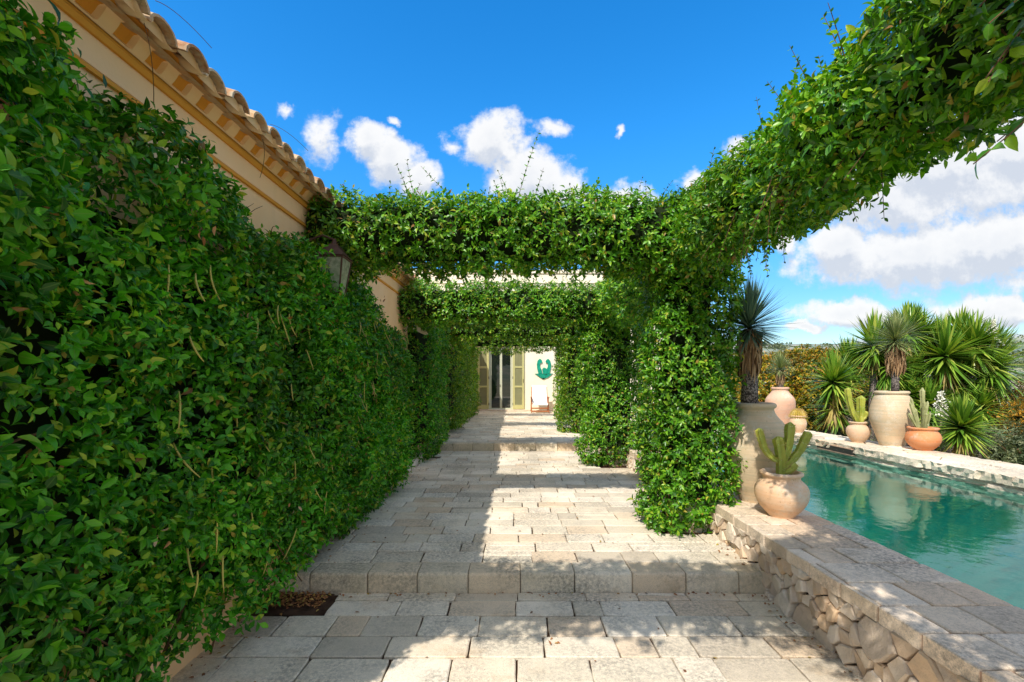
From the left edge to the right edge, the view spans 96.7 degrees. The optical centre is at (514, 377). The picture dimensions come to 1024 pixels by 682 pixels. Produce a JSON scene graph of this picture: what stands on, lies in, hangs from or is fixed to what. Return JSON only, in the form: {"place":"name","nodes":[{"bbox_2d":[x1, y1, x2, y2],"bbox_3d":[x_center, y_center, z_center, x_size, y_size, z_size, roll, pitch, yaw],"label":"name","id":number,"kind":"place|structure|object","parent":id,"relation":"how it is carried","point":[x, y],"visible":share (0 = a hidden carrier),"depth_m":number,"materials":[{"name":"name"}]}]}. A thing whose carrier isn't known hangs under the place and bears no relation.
{"place":"outdoors","nodes":[
{"label":"outdoors","id":0,"kind":"place"},
{"bbox_2d":[1,0,468,681],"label":"villa","id":1,"kind":"object","parent":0,"point":[285,186],"visible":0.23,"depth_m":2.53,"materials":[{"name":"beige paint"}]},
{"bbox_2d":[0,0,417,681],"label":"climbing hedge","id":2,"kind":"object","parent":1,"relation":"attached to","point":[190,424],"visible":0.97,"depth_m":1.94,"materials":[{"name":"green plant"}]},
{"bbox_2d":[302,234,352,296],"bbox_3d":[-1.637,-0.961,3.860,0.452,0.517,0.238,0,0,0],"label":"wall lantern","id":3,"kind":"object","parent":1,"relation":"attached to","point":[340,264],"depth_m":3.79,"materials":[{"name":"black metal"}]},
{"bbox_2d":[403,319,452,463],"bbox_3d":[-1.620,0.172,8.786,0.692,2.944,2.522,0,0,0],"label":"climbing hedge","id":4,"kind":"object","parent":1,"relation":"attached to","point":[428,351],"visible":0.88,"depth_m":8.08,"materials":[{"name":"green plant"}]},
{"bbox_2d":[436,336,470,431],"bbox_3d":[-1.551,0.095,11.632,0.807,2.619,2.345,0,0,0],"label":"climbing hedge","id":5,"kind":"object","parent":1,"relation":"attached to","point":[457,371],"visible":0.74,"depth_m":11.02,"materials":[{"name":"green plant"}]},
{"bbox_2d":[454,343,482,422],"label":"climbing hedge","id":6,"kind":"object","parent":1,"relation":"attached to","point":[473,404],"visible":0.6,"depth_m":14.44,"materials":[{"name":"green plant"}]},
{"bbox_2d":[435,411,584,441],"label":"path","id":7,"kind":"structure","parent":0,"point":[489,426],"depth_m":11.51,"materials":[{"name":"stone"}]},
{"bbox_2d":[530,385,549,412],"bbox_3d":[0.940,0.789,17.195,0.696,1.007,0.970,0,0,0],"label":"deck chair","id":8,"kind":"object","parent":7,"relation":"on","point":[539,396],"visible":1,"depth_m":17.36,"materials":[{"name":"white fabric"}]},
{"bbox_2d":[169,593,862,681],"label":"path","id":9,"kind":"structure","parent":0,"point":[352,645],"depth_m":2.75,"materials":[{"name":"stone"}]},
{"bbox_2d":[248,594,334,615],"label":"soil","id":10,"kind":"structure","parent":9,"relation":"on","point":[304,610],"depth_m":3.19,"materials":[{"name":"brown soil"}]},
{"bbox_2d":[270,562,764,594],"bbox_3d":[-0.037,1.540,3.494,3.828,0.171,0.214,0,0,0],"label":"step","id":11,"kind":"object","parent":9,"relation":"on","point":[536,577],"visible":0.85,"depth_m":3.40,"materials":[{"name":"stone"}]},
{"bbox_2d":[189,431,857,681],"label":"fallen leaves","id":12,"kind":"object","parent":9,"relation":"on","point":[301,599],"visible":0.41,"depth_m":3.29,"materials":[{"name":"brown plant"}]},
{"bbox_2d":[468,571,574,592],"bbox_3d":[-0.040,1.568,3.515,3.840,0.164,0.180,0,0,0],"label":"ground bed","id":13,"kind":"object","parent":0,"point":[520,582],"depth_m":3.42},
{"bbox_2d":[297,451,746,564],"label":"path","id":14,"kind":"structure","parent":0,"point":[421,498],"depth_m":4.65,"materials":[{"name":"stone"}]},
{"bbox_2d":[408,452,424,471],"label":"kerb block","id":15,"kind":"structure","parent":14,"relation":"on","point":[416,462],"depth_m":7.59,"materials":[{"name":"stone"}]},
{"bbox_2d":[423,441,601,451],"bbox_3d":[-0.070,1.388,9.199,3.894,0.186,0.214,0,0,0],"label":"step","id":16,"kind":"object","parent":14,"relation":"on","point":[513,446],"visible":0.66,"depth_m":9.10,"materials":[{"name":"stone"}]},
{"bbox_2d":[301,130,747,536],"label":"vine arch","id":17,"kind":"structure","parent":14,"relation":"on","point":[689,380],"depth_m":4.10,"materials":[{"name":"green plant"}]},
{"bbox_2d":[591,178,750,335],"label":"vine beam","id":18,"kind":"structure","parent":17,"relation":"attached to","point":[621,303],"depth_m":6.24,"materials":[{"name":"green plant"}]},
{"bbox_2d":[663,0,1023,285],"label":"vine beam","id":19,"kind":"structure","parent":17,"relation":"attached to","point":[810,157],"depth_m":1.95,"materials":[{"name":"green plant"}]},
{"bbox_2d":[397,271,654,467],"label":"vine arch","id":20,"kind":"structure","parent":14,"relation":"on","point":[610,414],"depth_m":7.36,"materials":[{"name":"green plant"}]},
{"bbox_2d":[599,462,626,467],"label":"soil","id":21,"kind":"structure","parent":14,"relation":"on","point":[605,466],"depth_m":7.49,"materials":[{"name":"brown soil"}]},
{"bbox_2d":[661,526,710,534],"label":"soil","id":22,"kind":"structure","parent":14,"relation":"on","point":[666,532],"depth_m":4.29,"materials":[{"name":"brown soil"}]},
{"bbox_2d":[147,0,1023,347],"label":"sky","id":23,"kind":"structure","parent":0,"point":[620,93],"materials":[{"name":"blue"}]},
{"bbox_2d":[626,438,1023,681],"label":"dry stone wall","id":24,"kind":"structure","parent":0,"point":[866,609],"depth_m":2.53,"materials":[{"name":"beige stone"}]},
{"bbox_2d":[722,402,791,503],"bbox_3d":[2.300,0.701,4.350,0.604,0.932,0.597,0,0,0],"label":"clay jar","id":25,"kind":"object","parent":24,"relation":"on","point":[756,416],"visible":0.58,"depth_m":4.16,"materials":[{"name":"ceramic"}]},
{"bbox_2d":[711,273,803,402],"bbox_3d":[2.245,-0.366,4.358,0.911,1.325,0.892,0,0,0],"label":"beaked yucca","id":26,"kind":"object","parent":25,"relation":"in","point":[750,347],"visible":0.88,"depth_m":4.28,"materials":[{"name":"green plant"}]},
{"bbox_2d":[754,468,809,518],"bbox_3d":[2.260,0.978,3.860,0.413,0.375,0.411,0,0,0],"label":"clay pot","id":27,"kind":"object","parent":24,"relation":"on","point":[782,496],"visible":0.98,"depth_m":3.72,"materials":[{"name":"beige ceramic"}]},
{"bbox_2d":[753,422,813,474],"bbox_3d":[2.284,0.605,3.854,0.506,0.461,0.143,0,0,0],"label":"cactus","id":28,"kind":"object","parent":27,"relation":"on","point":[784,459],"visible":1,"depth_m":3.84,"materials":[{"name":"green plant"}]},
{"bbox_2d":[633,338,1023,440],"bbox_3d":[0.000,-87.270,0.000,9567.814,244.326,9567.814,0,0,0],"label":"terrain","id":29,"kind":"structure","parent":0,"point":[811,347],"depth_m":1368.35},
{"bbox_2d":[712,374,771,426],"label":"golden bush","id":30,"kind":"object","parent":29,"relation":"on","point":[737,398],"visible":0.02,"depth_m":12.36,"materials":[{"name":"yellow plant"}]},
{"bbox_2d":[722,343,869,431],"bbox_3d":[8.490,0.874,13.591,5.049,3.887,3.874,0,0,0],"label":"golden bush","id":31,"kind":"object","parent":29,"relation":"on","point":[798,390],"visible":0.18,"depth_m":12.60,"materials":[{"name":"yellow plant"}]},
{"bbox_2d":[800,346,869,434],"bbox_3d":[6.807,0.883,9.654,1.436,3.172,1.369,0,0,0],"label":"yucca","id":32,"kind":"object","parent":29,"relation":"on","point":[836,371],"visible":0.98,"depth_m":9.53,"materials":[{"name":"green plant"}]},
{"bbox_2d":[807,416,875,440],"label":"grey bush","id":33,"kind":"object","parent":29,"relation":"on","point":[840,432],"visible":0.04,"depth_m":10.02,"materials":[{"name":"green plant"}]},
{"bbox_2d":[725,334,1023,446],"bbox_3d":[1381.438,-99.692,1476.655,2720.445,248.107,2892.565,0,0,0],"label":"scrub","id":34,"kind":"object","parent":29,"relation":"on","point":[825,344],"depth_m":1362.28,"materials":[{"name":"green plant"}]},
{"bbox_2d":[817,301,1023,458],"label":"yucca clump","id":35,"kind":"object","parent":29,"relation":"on","point":[960,357],"visible":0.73,"depth_m":9.81,"materials":[{"name":"green plant"}]},
{"bbox_2d":[987,320,1004,354],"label":"yucca flower","id":36,"kind":"object","parent":35,"relation":"attached to","point":[993,323],"visible":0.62,"depth_m":9.73,"materials":[{"name":"white plant"}]},
{"bbox_2d":[929,390,1010,458],"bbox_3d":[7.809,1.291,7.948,1.199,2.252,1.265,0,0,0],"label":"yucca","id":37,"kind":"object","parent":29,"relation":"on","point":[962,434],"visible":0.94,"depth_m":7.84,"materials":[{"name":"green plant"}]},
{"bbox_2d":[929,391,949,425],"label":"yucca flower","id":38,"kind":"object","parent":37,"relation":"attached to","point":[940,393],"visible":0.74,"depth_m":8.59,"materials":[{"name":"white plant"}]},
{"bbox_2d":[935,419,1023,464],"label":"grey bush","id":39,"kind":"object","parent":29,"relation":"on","point":[1010,449],"visible":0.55,"depth_m":8.08,"materials":[{"name":"green plant"}]},
{"bbox_2d":[984,378,1023,442],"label":"orange flower bush","id":40,"kind":"object","parent":29,"relation":"on","point":[1019,414],"visible":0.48,"depth_m":9.54,"materials":[{"name":"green plant"}]},
{"bbox_2d":[992,395,1022,434],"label":"orange flower bush","id":41,"kind":"object","parent":29,"relation":"on","point":[1009,412],"visible":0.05,"depth_m":12.70,"materials":[{"name":"green plant"}]},
{"bbox_2d":[792,450,1023,608],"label":"pool basin","id":42,"kind":"object","parent":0,"point":[975,540],"depth_m":5.80,"materials":[{"name":"teal liquid"}]},
{"bbox_2d":[653,430,1023,504],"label":"pool coping","id":43,"kind":"object","parent":42,"relation":"on","point":[997,479],"visible":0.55,"depth_m":5.87,"materials":[{"name":"stone"}]},
{"bbox_2d":[765,387,795,423],"bbox_3d":[5.420,0.617,9.300,0.553,0.861,0.547,0,0,0],"label":"clay jar","id":44,"kind":"object","parent":43,"relation":"on","point":[783,399],"visible":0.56,"depth_m":9.09,"materials":[{"name":"pink ceramic"}]},
{"bbox_2d":[765,350,793,386],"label":"beaked yucca","id":45,"kind":"object","parent":44,"relation":"on","point":[780,361],"visible":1,"depth_m":9.26,"materials":[{"name":"green plant"}]},
{"bbox_2d":[789,415,806,432],"bbox_3d":[5.440,0.882,8.750,0.302,0.330,0.300,0,0,0],"label":"clay pot","id":46,"kind":"object","parent":43,"relation":"on","point":[800,424],"visible":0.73,"depth_m":8.64,"materials":[{"name":"beige ceramic"}]},
{"bbox_2d":[788,408,807,417],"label":"barrel cactus","id":47,"kind":"object","parent":46,"relation":"in","point":[798,412],"visible":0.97,"depth_m":8.67,"materials":[{"name":"yellow plant"}]},
{"bbox_2d":[846,421,870,442],"bbox_3d":[5.620,0.879,7.450,0.333,0.335,0.331,0,0,0],"label":"clay pot","id":48,"kind":"object","parent":43,"relation":"on","point":[858,432],"visible":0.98,"depth_m":7.35,"materials":[{"name":"ceramic"}]},
{"bbox_2d":[844,388,868,421],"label":"cactus","id":49,"kind":"object","parent":48,"relation":"on","point":[860,414],"visible":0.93,"depth_m":7.42,"materials":[{"name":"green plant"}]},
{"bbox_2d":[869,391,913,446],"bbox_3d":[5.880,0.625,7.100,0.574,0.846,0.567,0,0,0],"label":"clay jar","id":50,"kind":"object","parent":43,"relation":"on","point":[889,419],"visible":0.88,"depth_m":6.93,"materials":[{"name":"ceramic"}]},
{"bbox_2d":[866,307,927,390],"bbox_3d":[5.924,-0.429,7.085,0.939,1.394,0.868,0,0,0],"label":"beaked yucca","id":51,"kind":"object","parent":50,"relation":"on","point":[895,350],"visible":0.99,"depth_m":7.05,"materials":[{"name":"green plant"}]},
{"bbox_2d":[905,426,941,450],"bbox_3d":[5.920,0.879,6.600,0.413,0.335,0.410,0,0,0],"label":"clay pot","id":52,"kind":"object","parent":43,"relation":"on","point":[926,439],"visible":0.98,"depth_m":6.47,"materials":[{"name":"orange ceramic"}]},
{"bbox_2d":[908,387,930,427],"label":"cactus","id":53,"kind":"object","parent":52,"relation":"on","point":[925,416],"visible":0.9,"depth_m":6.61,"materials":[{"name":"green plant"}]},
{"label":"ground bed","id":54,"kind":"structure","parent":0,"visible":0},
{"bbox_2d":[437,319,594,433],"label":"vine arch","id":55,"kind":"structure","parent":54,"relation":"on","point":[525,334],"depth_m":10.81,"materials":[{"name":"green plant"}]},
{"bbox_2d":[557,336,568,351],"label":"vine beam","id":56,"kind":"structure","parent":55,"relation":"attached to","point":[564,342],"depth_m":13.25,"materials":[{"name":"green plant"}]},
{"bbox_2d":[465,336,568,418],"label":"vine arch","id":57,"kind":"structure","parent":54,"relation":"on","point":[498,345],"depth_m":14.10,"materials":[{"name":"green plant"}]},
{"bbox_2d":[413,270,661,422],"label":"building","id":58,"kind":"structure","parent":54,"relation":"on","point":[507,382],"depth_m":18.20,"materials":[{"name":"beige paint"}]},
{"bbox_2d":[490,347,500,408],"bbox_3d":[-0.771,0.012,18.282,0.424,2.477,0.106,0,0,0],"label":"glazed door","id":59,"kind":"structure","parent":58,"relation":"in","point":[495,360],"depth_m":18.31,"materials":[{"name":"grey paint"}]},
{"bbox_2d":[501,347,511,408],"bbox_3d":[-0.344,0.012,18.312,0.424,2.477,0.045,0,0,0],"label":"glazed door","id":60,"kind":"structure","parent":58,"relation":"in","point":[506,361],"depth_m":18.31,"materials":[{"name":"grey paint"}]},
{"bbox_2d":[536,359,552,378],"bbox_3d":[1.160,-0.360,18.164,0.720,0.820,0.070,0,0,0],"label":"wall relief","id":61,"kind":"object","parent":58,"relation":"attached to","point":[545,371],"depth_m":18.15,"materials":[{"name":"green ceramic"}]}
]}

